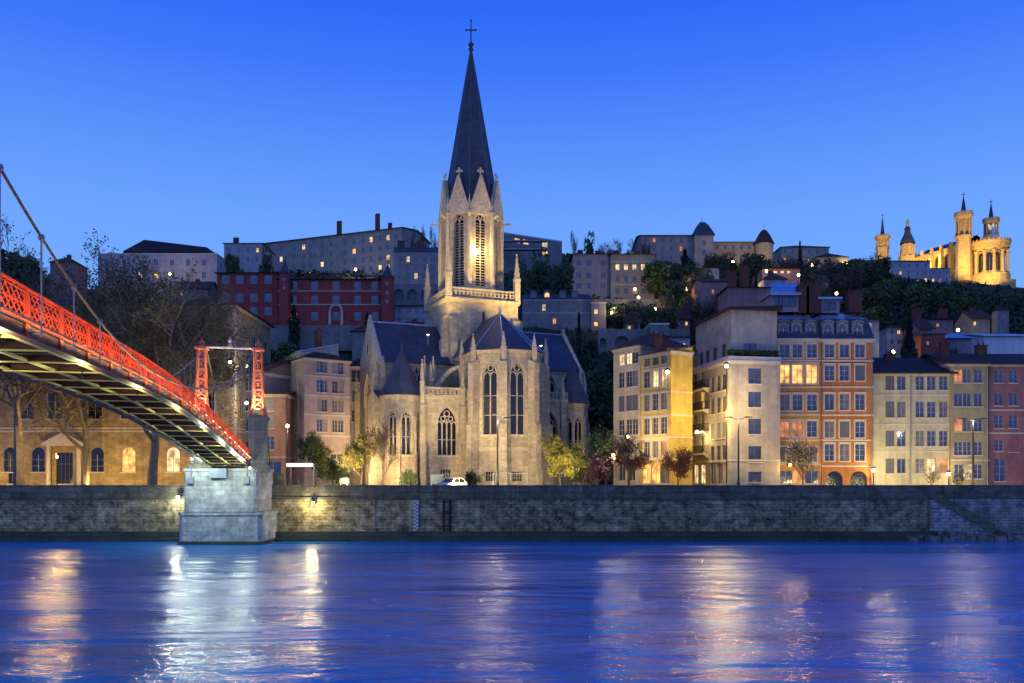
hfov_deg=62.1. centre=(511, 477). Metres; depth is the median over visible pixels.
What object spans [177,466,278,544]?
bridge pier
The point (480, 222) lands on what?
window
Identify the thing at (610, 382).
hill tree
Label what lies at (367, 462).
window
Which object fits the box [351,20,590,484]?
church
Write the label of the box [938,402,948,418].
window
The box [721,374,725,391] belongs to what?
window
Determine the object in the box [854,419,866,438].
window
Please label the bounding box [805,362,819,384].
window
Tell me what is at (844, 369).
window
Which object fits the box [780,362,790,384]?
window
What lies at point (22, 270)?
hill tree
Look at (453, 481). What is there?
parked car
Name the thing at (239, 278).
window
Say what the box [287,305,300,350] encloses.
hill cypress
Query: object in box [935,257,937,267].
window
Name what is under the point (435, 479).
sign board
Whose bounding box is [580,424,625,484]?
young tree
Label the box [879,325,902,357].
hill house
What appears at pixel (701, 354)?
window
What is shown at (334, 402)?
window
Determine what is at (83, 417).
plane tree
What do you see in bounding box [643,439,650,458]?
window
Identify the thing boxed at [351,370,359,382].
window
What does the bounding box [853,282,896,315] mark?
hill tree
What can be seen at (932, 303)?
hill tree
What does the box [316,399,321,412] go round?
window
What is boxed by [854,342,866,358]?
window
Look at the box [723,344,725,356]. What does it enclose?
window
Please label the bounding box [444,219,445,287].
window
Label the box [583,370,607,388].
hill tree
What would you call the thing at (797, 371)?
window
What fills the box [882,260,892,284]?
hill conifer
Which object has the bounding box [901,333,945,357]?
hill house
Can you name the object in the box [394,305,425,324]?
hill house
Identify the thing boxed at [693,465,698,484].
window
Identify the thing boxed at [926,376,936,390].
window
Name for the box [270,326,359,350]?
garden wall
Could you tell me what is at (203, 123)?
sky
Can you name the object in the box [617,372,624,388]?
window
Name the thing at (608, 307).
hill tree
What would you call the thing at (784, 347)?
window
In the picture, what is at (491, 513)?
quay wall
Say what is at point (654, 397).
window
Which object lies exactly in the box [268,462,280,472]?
window
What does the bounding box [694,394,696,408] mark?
window
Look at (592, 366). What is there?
hill tree
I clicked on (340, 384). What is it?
window
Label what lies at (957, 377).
window
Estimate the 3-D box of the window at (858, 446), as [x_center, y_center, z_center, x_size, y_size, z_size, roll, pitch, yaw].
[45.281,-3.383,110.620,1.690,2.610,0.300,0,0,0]
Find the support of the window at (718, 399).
in the townhouse at (753, 388)
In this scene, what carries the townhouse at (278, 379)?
on the ground
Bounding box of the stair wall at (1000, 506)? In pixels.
[929,485,1023,530]
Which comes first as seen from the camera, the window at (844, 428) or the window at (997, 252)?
the window at (844, 428)
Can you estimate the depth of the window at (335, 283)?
203.15 m
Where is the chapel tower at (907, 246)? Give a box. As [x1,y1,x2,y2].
[898,218,916,260]
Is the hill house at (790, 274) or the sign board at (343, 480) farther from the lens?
the hill house at (790, 274)
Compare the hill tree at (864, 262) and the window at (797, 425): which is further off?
the hill tree at (864, 262)
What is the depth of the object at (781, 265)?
275.35 m
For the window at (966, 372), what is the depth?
111.75 m
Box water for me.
[0,542,1023,682]
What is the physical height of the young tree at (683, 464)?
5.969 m
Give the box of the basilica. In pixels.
[874,192,1015,287]
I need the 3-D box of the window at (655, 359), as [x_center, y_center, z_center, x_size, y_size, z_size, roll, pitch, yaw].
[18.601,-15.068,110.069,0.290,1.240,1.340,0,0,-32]
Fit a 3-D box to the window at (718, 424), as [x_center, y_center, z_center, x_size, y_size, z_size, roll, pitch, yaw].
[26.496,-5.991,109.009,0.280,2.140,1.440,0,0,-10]
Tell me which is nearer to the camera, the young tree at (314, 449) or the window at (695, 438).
the young tree at (314, 449)
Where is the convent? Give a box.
[276,279,380,325]
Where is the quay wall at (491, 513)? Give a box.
[0,485,976,541]
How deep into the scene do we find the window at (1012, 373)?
112.35 m
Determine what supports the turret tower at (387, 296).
on the ground
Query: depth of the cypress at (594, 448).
109.72 m
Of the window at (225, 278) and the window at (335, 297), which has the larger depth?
the window at (225, 278)
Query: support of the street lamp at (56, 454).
on the road
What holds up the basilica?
on the ground
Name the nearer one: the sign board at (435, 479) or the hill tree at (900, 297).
the sign board at (435, 479)
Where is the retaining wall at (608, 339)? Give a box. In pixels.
[597,329,689,353]
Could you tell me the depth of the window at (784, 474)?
111.15 m
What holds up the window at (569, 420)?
in the church
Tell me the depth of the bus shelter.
102.94 m
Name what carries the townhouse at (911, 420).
on the ground
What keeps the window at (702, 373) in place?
in the townhouse at (753, 388)
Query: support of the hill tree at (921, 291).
on the ground
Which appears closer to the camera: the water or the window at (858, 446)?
the water
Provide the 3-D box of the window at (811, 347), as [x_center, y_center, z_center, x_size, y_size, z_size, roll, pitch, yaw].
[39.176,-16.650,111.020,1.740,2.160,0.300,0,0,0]
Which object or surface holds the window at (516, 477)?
in the church
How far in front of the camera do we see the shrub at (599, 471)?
105.69 m
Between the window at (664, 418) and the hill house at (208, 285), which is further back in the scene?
the hill house at (208, 285)
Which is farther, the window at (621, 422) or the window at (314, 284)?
the window at (314, 284)
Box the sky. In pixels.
[0,0,1023,288]
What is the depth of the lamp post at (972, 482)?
101.94 m
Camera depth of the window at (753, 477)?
106.69 m
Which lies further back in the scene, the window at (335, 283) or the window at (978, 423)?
the window at (335, 283)
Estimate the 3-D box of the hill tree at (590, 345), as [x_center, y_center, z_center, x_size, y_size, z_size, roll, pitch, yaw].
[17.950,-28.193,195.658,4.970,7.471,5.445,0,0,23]
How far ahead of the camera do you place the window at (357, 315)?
203.15 m
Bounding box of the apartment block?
[504,232,561,273]
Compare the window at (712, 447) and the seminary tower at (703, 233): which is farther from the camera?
the seminary tower at (703, 233)
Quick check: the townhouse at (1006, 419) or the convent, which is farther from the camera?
the convent
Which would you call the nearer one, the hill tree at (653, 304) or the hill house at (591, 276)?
the hill tree at (653, 304)
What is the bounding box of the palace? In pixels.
[0,299,275,484]
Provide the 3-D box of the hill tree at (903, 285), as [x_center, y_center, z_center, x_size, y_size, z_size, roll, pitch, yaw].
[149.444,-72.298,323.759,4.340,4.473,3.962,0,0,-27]
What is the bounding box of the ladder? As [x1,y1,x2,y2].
[442,500,451,530]
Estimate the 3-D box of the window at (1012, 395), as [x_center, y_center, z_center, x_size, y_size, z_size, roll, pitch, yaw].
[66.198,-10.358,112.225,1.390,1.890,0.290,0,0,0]
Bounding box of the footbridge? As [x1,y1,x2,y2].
[0,164,271,472]
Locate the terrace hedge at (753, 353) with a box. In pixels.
[726,349,779,356]
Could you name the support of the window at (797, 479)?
in the townhouse at (798, 343)
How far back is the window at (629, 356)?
114.48 m
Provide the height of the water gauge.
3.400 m
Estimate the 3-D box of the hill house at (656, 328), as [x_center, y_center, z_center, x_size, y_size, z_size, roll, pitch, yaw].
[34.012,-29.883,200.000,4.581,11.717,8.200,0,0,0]
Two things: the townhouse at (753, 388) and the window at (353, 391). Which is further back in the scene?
the window at (353, 391)
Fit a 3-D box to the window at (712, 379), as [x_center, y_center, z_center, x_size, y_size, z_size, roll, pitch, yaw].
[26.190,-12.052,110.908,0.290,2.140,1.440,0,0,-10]
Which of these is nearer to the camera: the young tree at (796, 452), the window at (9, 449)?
the young tree at (796, 452)
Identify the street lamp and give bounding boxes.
[55,453,58,484]
[285,422,289,483]
[627,433,629,484]
[724,362,728,484]
[788,462,790,484]
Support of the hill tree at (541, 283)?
on the ground
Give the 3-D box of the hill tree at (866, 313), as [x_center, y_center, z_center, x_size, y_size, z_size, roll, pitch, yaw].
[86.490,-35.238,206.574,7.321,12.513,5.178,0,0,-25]
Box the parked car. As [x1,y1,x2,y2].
[437,478,466,484]
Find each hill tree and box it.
[1,248,47,286]
[7,287,47,299]
[20,254,42,270]
[224,252,239,271]
[259,243,273,271]
[270,347,282,361]
[276,340,299,358]
[518,259,533,307]
[527,246,552,293]
[549,261,574,293]
[568,338,596,372]
[570,340,588,372]
[582,339,598,363]
[583,230,594,253]
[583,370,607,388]
[586,379,612,410]
[588,402,612,433]
[589,415,610,445]
[598,372,612,390]
[605,378,612,404]
[606,303,616,327]
[606,358,612,370]
[609,303,627,328]
[623,301,644,312]
[638,305,656,328]
[639,260,670,298]
[650,302,659,311]
[655,278,689,311]
[655,303,679,328]
[661,265,674,285]
[663,261,675,275]
[674,261,695,279]
[676,265,696,284]
[676,296,697,319]
[691,267,713,279]
[703,252,719,266]
[707,255,718,267]
[714,263,733,278]
[721,262,736,277]
[731,265,739,276]
[737,276,739,286]
[738,253,771,270]
[739,259,761,274]
[755,259,777,270]
[800,272,832,296]
[805,257,835,276]
[831,261,877,287]
[853,264,885,290]
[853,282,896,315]
[857,307,879,320]
[858,258,872,269]
[868,306,893,328]
[872,256,890,270]
[873,278,898,308]
[884,280,904,308]
[900,282,906,289]
[901,282,931,316]
[908,279,926,290]
[923,291,952,317]
[934,284,956,313]
[939,281,949,287]
[951,290,984,313]
[977,295,1013,313]
[978,305,992,333]
[1005,297,1023,324]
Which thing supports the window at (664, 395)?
in the townhouse at (666, 411)
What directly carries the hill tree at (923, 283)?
on the ground
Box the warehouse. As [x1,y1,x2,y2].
[960,334,1023,353]
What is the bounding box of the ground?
[272,256,1023,484]
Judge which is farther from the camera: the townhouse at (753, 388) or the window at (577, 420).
the window at (577, 420)
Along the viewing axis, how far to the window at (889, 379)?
112.05 m
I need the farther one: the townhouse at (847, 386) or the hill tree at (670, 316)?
the hill tree at (670, 316)
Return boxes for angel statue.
[988,223,996,238]
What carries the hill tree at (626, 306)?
on the ground
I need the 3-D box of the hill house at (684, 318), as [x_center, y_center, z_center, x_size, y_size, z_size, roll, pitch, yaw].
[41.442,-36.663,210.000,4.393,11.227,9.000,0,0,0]
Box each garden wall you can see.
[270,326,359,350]
[592,299,661,308]
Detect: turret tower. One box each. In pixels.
[279,256,290,325]
[381,260,394,321]
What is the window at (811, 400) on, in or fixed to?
in the townhouse at (798, 343)
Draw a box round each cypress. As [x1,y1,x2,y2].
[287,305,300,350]
[588,426,602,484]
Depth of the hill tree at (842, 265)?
263.15 m
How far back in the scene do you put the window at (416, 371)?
125.15 m
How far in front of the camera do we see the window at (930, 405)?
112.13 m
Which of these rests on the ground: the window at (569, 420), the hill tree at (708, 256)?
the hill tree at (708, 256)
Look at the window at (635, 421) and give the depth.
113.51 m
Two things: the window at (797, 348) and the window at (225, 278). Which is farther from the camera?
the window at (225, 278)
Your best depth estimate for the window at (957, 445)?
111.75 m
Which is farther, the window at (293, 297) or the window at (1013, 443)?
the window at (293, 297)
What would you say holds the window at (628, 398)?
in the townhouse at (626, 389)
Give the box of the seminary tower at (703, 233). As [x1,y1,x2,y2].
[692,222,714,267]
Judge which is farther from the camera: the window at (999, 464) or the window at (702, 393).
the window at (702, 393)
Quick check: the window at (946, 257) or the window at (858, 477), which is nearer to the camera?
the window at (858, 477)
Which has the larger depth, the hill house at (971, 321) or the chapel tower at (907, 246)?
the chapel tower at (907, 246)
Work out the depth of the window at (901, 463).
112.13 m
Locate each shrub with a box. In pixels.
[316,455,353,484]
[399,468,417,484]
[464,469,483,484]
[566,459,596,484]
[582,451,613,484]
[923,465,941,483]
[952,468,971,484]
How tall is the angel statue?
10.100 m
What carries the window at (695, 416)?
in the townhouse at (753, 388)
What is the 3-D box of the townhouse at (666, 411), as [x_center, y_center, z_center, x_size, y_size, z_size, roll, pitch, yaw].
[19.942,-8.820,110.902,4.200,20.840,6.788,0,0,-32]
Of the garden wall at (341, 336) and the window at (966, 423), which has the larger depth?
the garden wall at (341, 336)
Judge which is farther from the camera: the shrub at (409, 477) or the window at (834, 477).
the window at (834, 477)
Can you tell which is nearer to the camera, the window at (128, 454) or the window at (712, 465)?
the window at (712, 465)
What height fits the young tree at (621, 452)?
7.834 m
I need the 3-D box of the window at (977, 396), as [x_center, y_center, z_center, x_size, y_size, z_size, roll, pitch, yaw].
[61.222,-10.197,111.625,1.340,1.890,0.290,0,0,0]
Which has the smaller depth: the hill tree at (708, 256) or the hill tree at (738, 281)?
the hill tree at (738, 281)
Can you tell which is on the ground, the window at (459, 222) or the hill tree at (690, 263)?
the hill tree at (690, 263)
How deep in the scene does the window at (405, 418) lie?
116.80 m
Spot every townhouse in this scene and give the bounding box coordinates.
[244,361,290,447]
[259,391,295,483]
[279,327,338,483]
[288,352,353,484]
[350,358,360,484]
[610,331,696,484]
[635,331,694,484]
[691,305,782,484]
[759,279,821,484]
[809,288,875,484]
[873,351,957,484]
[920,338,994,484]
[972,342,1023,484]
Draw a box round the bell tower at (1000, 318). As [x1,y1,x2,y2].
[992,298,1009,333]
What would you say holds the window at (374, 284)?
in the convent
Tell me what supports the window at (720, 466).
in the townhouse at (753, 388)
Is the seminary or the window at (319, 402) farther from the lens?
the seminary
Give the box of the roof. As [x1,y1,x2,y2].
[123,240,214,252]
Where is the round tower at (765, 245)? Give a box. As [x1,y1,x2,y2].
[753,230,774,266]
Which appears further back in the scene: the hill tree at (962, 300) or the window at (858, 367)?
the hill tree at (962, 300)
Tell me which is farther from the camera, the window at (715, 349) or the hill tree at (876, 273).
the hill tree at (876, 273)
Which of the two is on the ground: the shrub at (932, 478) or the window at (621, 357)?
the shrub at (932, 478)
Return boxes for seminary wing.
[713,242,760,271]
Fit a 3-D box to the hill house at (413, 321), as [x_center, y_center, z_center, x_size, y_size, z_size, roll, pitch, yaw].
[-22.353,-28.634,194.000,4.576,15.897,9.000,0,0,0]
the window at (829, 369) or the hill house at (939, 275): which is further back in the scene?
the hill house at (939, 275)
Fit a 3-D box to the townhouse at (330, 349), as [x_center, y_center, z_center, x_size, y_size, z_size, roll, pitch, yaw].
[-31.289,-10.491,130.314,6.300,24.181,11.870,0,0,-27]
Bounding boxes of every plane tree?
[0,214,84,484]
[1,311,113,484]
[31,229,272,484]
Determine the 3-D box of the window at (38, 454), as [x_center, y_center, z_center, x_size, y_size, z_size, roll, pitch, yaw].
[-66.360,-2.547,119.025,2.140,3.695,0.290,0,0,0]
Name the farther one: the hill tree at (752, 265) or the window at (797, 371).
the hill tree at (752, 265)
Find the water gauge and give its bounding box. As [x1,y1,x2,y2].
[413,500,418,530]
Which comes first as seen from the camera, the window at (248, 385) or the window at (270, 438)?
the window at (270, 438)
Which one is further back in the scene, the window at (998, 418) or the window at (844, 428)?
the window at (998, 418)
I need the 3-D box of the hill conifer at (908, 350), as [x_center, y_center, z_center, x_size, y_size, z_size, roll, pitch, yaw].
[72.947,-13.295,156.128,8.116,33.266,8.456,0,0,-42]
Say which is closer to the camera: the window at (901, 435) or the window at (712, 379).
the window at (712, 379)
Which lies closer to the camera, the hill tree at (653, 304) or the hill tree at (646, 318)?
the hill tree at (646, 318)
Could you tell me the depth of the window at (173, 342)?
119.13 m
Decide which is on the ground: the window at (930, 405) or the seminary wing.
the seminary wing
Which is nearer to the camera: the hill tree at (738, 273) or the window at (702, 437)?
the window at (702, 437)
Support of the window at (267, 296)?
in the hill house at (256, 293)
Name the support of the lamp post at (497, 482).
on the road
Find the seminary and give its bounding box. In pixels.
[633,235,693,265]
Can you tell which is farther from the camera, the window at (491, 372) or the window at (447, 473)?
the window at (447, 473)
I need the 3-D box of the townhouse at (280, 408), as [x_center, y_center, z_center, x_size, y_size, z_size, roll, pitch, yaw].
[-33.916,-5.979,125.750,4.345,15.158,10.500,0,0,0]
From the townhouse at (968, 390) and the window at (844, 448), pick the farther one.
the townhouse at (968, 390)
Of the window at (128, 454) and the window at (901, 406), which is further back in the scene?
the window at (128, 454)
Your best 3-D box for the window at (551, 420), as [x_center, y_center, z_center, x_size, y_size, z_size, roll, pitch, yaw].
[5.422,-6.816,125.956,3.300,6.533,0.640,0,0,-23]
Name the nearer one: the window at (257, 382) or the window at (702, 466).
the window at (702, 466)
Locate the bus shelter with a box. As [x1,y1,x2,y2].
[286,463,315,484]
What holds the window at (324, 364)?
in the townhouse at (324, 394)
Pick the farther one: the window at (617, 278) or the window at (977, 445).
the window at (617, 278)
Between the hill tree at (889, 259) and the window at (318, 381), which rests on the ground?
the hill tree at (889, 259)
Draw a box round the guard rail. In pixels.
[493,473,527,484]
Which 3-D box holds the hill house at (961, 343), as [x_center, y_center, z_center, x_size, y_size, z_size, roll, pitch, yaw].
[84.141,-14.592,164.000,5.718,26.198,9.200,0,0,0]
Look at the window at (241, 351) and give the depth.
122.20 m
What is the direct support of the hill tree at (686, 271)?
on the ground
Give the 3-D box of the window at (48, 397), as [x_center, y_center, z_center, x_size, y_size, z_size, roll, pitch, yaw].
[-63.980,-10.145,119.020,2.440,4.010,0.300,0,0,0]
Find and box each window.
[2,447,13,472]
[7,452,13,484]
[20,393,34,419]
[30,447,45,472]
[46,391,62,419]
[87,402,102,419]
[89,447,104,472]
[120,447,135,472]
[165,324,180,350]
[165,447,180,472]
[199,391,214,416]
[222,275,228,283]
[236,275,242,283]
[236,293,242,301]
[240,329,244,354]
[240,396,244,420]
[246,377,250,391]
[246,398,250,411]
[250,275,256,283]
[250,293,256,301]
[250,307,256,314]
[253,397,260,410]
[255,377,259,388]
[264,275,271,283]
[264,293,271,301]
[264,307,271,314]
[264,342,265,362]
[266,397,274,411]
[268,415,274,428]
[268,436,274,450]
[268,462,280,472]
[291,281,296,289]
[291,295,296,303]
[311,281,317,289]
[311,295,317,303]
[311,312,317,319]
[316,361,320,373]
[316,380,320,392]
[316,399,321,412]
[316,419,320,432]
[321,362,327,373]
[321,380,327,393]
[321,400,327,412]
[321,419,327,432]
[331,454,342,464]
[332,362,337,374]
[332,381,337,393]
[332,400,337,412]
[332,420,337,432]
[333,281,338,289]
[333,295,338,303]
[333,312,338,319]
[338,363,344,374]
[338,381,344,394]
[338,400,344,413]
[338,420,344,432]
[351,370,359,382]
[351,390,359,402]
[354,281,360,289]
[354,295,360,303]
[354,312,360,319]
[363,372,371,438]
[365,462,369,483]
[371,281,377,289]
[371,295,377,303]
[371,312,377,319]
[386,409,396,456]
[400,409,412,456]
[412,366,420,383]
[415,410,418,456]
[436,405,458,456]
[441,469,450,477]
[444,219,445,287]
[455,215,463,285]
[476,214,484,285]
[480,361,498,436]
[486,471,494,481]
[494,219,496,288]
[509,361,526,436]
[513,471,521,481]
[549,374,556,395]
[549,410,558,450]
[567,415,571,446]
[574,415,583,445]
[576,260,580,265]
[576,283,580,288]
[586,260,590,265]
[586,283,590,288]
[615,264,619,269]
[615,276,619,281]
[615,288,619,293]
[617,354,624,366]
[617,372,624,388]
[617,396,624,412]
[617,420,624,436]
[618,464,625,481]
[625,353,631,365]
[625,371,631,387]
[625,395,631,411]
[627,419,631,435]
[630,464,635,481]
[632,264,636,269]
[632,276,636,281]
[632,352,638,364]
[632,370,638,387]
[632,394,638,411]
[632,419,638,435]
[641,463,650,483]
[642,369,650,389]
[642,392,650,412]
[643,358,649,367]
[643,416,650,435]
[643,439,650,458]
[651,357,658,366]
[651,368,658,387]
[651,391,658,411]
[651,415,658,435]
[651,439,659,458]
[651,463,659,484]
[659,366,667,386]
[659,390,667,410]
[659,414,667,434]
[660,355,667,365]
[660,438,667,458]
[660,463,669,484]
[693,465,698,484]
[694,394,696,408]
[694,415,696,430]
[694,436,696,452]
[700,352,702,364]
[700,465,705,484]
[701,372,703,387]
[701,392,703,408]
[701,413,703,430]
[701,435,703,452]
[709,377,714,393]
[709,399,714,415]
[709,424,714,440]
[709,446,713,462]
[709,464,715,484]
[714,347,716,359]
[715,376,720,392]
[715,397,720,413]
[715,423,720,439]
[715,446,720,461]
[716,464,722,484]
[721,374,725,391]
[721,396,725,412]
[721,422,725,438]
[721,445,725,461]
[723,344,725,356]
[745,343,755,350]
[748,368,762,384]
[748,392,762,407]
[748,419,762,434]
[748,446,762,462]
[748,472,762,482]
[778,342,790,358]
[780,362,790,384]
[780,392,790,411]
[780,419,790,437]
[780,445,790,462]
[780,470,791,484]
[791,342,804,358]
[791,362,804,384]
[791,392,804,411]
[791,419,803,437]
[792,470,806,484]
[805,342,818,358]
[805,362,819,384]
[805,392,818,411]
[805,445,818,462]
[805,470,819,484]
[806,419,817,437]
[823,342,835,358]
[823,363,835,381]
[823,392,835,410]
[823,419,835,438]
[823,442,835,461]
[826,471,842,484]
[838,342,850,358]
[838,363,850,381]
[838,392,850,410]
[838,419,850,438]
[838,442,850,461]
[850,471,866,484]
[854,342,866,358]
[854,363,866,381]
[854,392,865,410]
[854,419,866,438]
[854,442,866,461]
[885,376,895,390]
[885,402,895,418]
[885,431,895,446]
[885,459,895,473]
[896,376,906,390]
[896,402,906,418]
[896,431,906,446]
[896,459,906,473]
[915,376,925,390]
[915,402,925,418]
[915,431,925,446]
[915,459,924,473]
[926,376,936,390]
[926,402,936,418]
[926,431,936,446]
[926,459,936,473]
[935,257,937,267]
[938,376,948,390]
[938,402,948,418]
[938,431,948,446]
[938,459,946,473]
[945,254,947,267]
[953,369,963,383]
[953,393,963,407]
[953,418,963,432]
[953,442,963,455]
[954,464,962,479]
[962,393,972,407]
[963,369,972,383]
[963,418,971,432]
[963,442,971,455]
[964,464,971,479]
[973,369,983,383]
[973,393,983,407]
[974,418,983,432]
[974,442,983,455]
[974,464,983,479]
[979,253,982,271]
[986,252,992,270]
[993,459,1006,481]
[994,370,1004,383]
[994,392,1004,406]
[994,415,1004,428]
[994,440,1004,451]
[996,251,999,269]
[1008,370,1018,383]
[1008,392,1018,406]
[1008,415,1018,428]
[1008,439,1018,452]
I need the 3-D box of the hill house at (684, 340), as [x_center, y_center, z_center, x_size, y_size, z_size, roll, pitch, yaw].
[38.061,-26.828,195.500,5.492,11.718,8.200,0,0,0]
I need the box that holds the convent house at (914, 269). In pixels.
[889,261,929,281]
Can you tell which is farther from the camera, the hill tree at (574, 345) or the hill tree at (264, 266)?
the hill tree at (264, 266)
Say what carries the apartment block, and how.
on the ground
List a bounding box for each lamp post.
[496,417,510,484]
[726,416,750,484]
[958,418,987,484]
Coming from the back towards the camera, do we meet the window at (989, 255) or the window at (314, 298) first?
the window at (989, 255)
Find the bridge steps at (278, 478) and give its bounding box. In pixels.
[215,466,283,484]
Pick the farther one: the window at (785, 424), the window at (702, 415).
the window at (702, 415)
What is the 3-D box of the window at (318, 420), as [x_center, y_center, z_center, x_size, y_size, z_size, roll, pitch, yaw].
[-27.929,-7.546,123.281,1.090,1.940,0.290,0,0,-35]
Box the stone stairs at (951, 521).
[905,486,1023,541]
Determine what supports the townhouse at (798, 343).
on the ground
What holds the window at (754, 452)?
in the townhouse at (753, 388)
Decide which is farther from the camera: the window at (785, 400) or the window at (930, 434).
the window at (930, 434)
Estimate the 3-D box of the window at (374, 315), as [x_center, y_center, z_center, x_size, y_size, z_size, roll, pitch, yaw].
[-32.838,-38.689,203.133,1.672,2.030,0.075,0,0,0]
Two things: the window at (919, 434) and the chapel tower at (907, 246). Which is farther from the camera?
the chapel tower at (907, 246)
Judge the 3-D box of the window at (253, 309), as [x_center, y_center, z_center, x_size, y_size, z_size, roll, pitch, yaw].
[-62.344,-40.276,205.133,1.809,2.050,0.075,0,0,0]
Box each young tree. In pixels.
[292,429,334,484]
[334,431,378,484]
[362,418,401,484]
[538,432,590,484]
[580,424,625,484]
[603,431,651,484]
[657,446,696,484]
[784,435,820,484]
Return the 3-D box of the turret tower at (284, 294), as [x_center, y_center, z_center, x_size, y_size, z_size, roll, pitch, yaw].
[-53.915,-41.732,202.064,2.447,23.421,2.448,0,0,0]
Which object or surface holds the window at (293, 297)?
in the convent
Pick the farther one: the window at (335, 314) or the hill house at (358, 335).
the window at (335, 314)
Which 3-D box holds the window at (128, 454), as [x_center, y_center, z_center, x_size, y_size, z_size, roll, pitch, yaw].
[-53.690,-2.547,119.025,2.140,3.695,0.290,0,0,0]
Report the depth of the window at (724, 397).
107.52 m
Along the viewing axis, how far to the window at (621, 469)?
115.81 m
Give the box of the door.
[58,452,73,484]
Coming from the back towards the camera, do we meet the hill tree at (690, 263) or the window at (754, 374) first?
the hill tree at (690, 263)
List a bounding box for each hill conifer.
[575,311,583,369]
[674,249,691,286]
[754,270,757,286]
[797,241,803,273]
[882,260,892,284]
[900,315,918,357]
[907,289,923,318]
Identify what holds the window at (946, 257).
in the basilica
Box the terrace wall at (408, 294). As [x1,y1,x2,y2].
[394,284,437,304]
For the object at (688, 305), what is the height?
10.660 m
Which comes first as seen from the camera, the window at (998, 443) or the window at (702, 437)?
the window at (998, 443)
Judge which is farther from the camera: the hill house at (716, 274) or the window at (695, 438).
the hill house at (716, 274)
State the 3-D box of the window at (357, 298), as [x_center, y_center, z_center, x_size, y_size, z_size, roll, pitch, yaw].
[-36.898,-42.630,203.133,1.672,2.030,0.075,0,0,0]
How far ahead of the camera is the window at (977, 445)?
111.75 m
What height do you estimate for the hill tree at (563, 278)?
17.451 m
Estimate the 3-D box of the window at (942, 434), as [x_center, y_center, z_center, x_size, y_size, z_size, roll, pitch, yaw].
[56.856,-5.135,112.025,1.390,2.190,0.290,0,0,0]
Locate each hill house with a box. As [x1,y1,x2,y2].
[49,254,88,298]
[98,252,230,298]
[177,278,216,300]
[214,268,278,325]
[223,237,275,271]
[350,320,367,360]
[393,240,437,283]
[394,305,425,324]
[404,318,423,323]
[569,249,609,298]
[591,302,605,330]
[608,249,656,298]
[622,311,641,328]
[645,323,669,338]
[667,336,692,345]
[671,307,692,328]
[690,279,726,321]
[696,268,720,278]
[715,264,770,311]
[750,268,802,314]
[753,269,787,286]
[800,273,829,316]
[803,253,848,267]
[830,269,851,307]
[868,319,883,357]
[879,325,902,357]
[901,307,956,334]
[901,314,935,339]
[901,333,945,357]
[930,268,949,284]
[945,333,973,353]
[953,307,991,333]
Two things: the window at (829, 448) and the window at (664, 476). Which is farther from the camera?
the window at (829, 448)
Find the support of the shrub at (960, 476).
on the ground
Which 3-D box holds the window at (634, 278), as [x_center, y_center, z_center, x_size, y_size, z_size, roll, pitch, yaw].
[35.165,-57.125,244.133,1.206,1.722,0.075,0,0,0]
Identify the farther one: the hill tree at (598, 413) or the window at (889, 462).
the hill tree at (598, 413)
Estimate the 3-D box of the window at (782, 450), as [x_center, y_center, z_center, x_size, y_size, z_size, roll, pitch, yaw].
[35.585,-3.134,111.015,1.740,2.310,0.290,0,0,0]
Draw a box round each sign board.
[339,478,347,484]
[430,475,443,484]
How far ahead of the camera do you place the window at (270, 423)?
121.04 m
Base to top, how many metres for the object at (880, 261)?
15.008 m
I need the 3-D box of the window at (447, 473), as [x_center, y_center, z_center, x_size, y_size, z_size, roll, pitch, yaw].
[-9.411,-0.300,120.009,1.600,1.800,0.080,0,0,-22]
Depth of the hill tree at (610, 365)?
191.17 m
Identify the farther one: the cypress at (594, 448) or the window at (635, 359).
the window at (635, 359)
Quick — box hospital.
[264,213,429,274]
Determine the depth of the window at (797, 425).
111.10 m
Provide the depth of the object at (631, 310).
219.11 m
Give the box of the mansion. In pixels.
[521,290,590,330]
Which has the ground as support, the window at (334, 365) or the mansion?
the mansion
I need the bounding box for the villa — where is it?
[773,246,829,266]

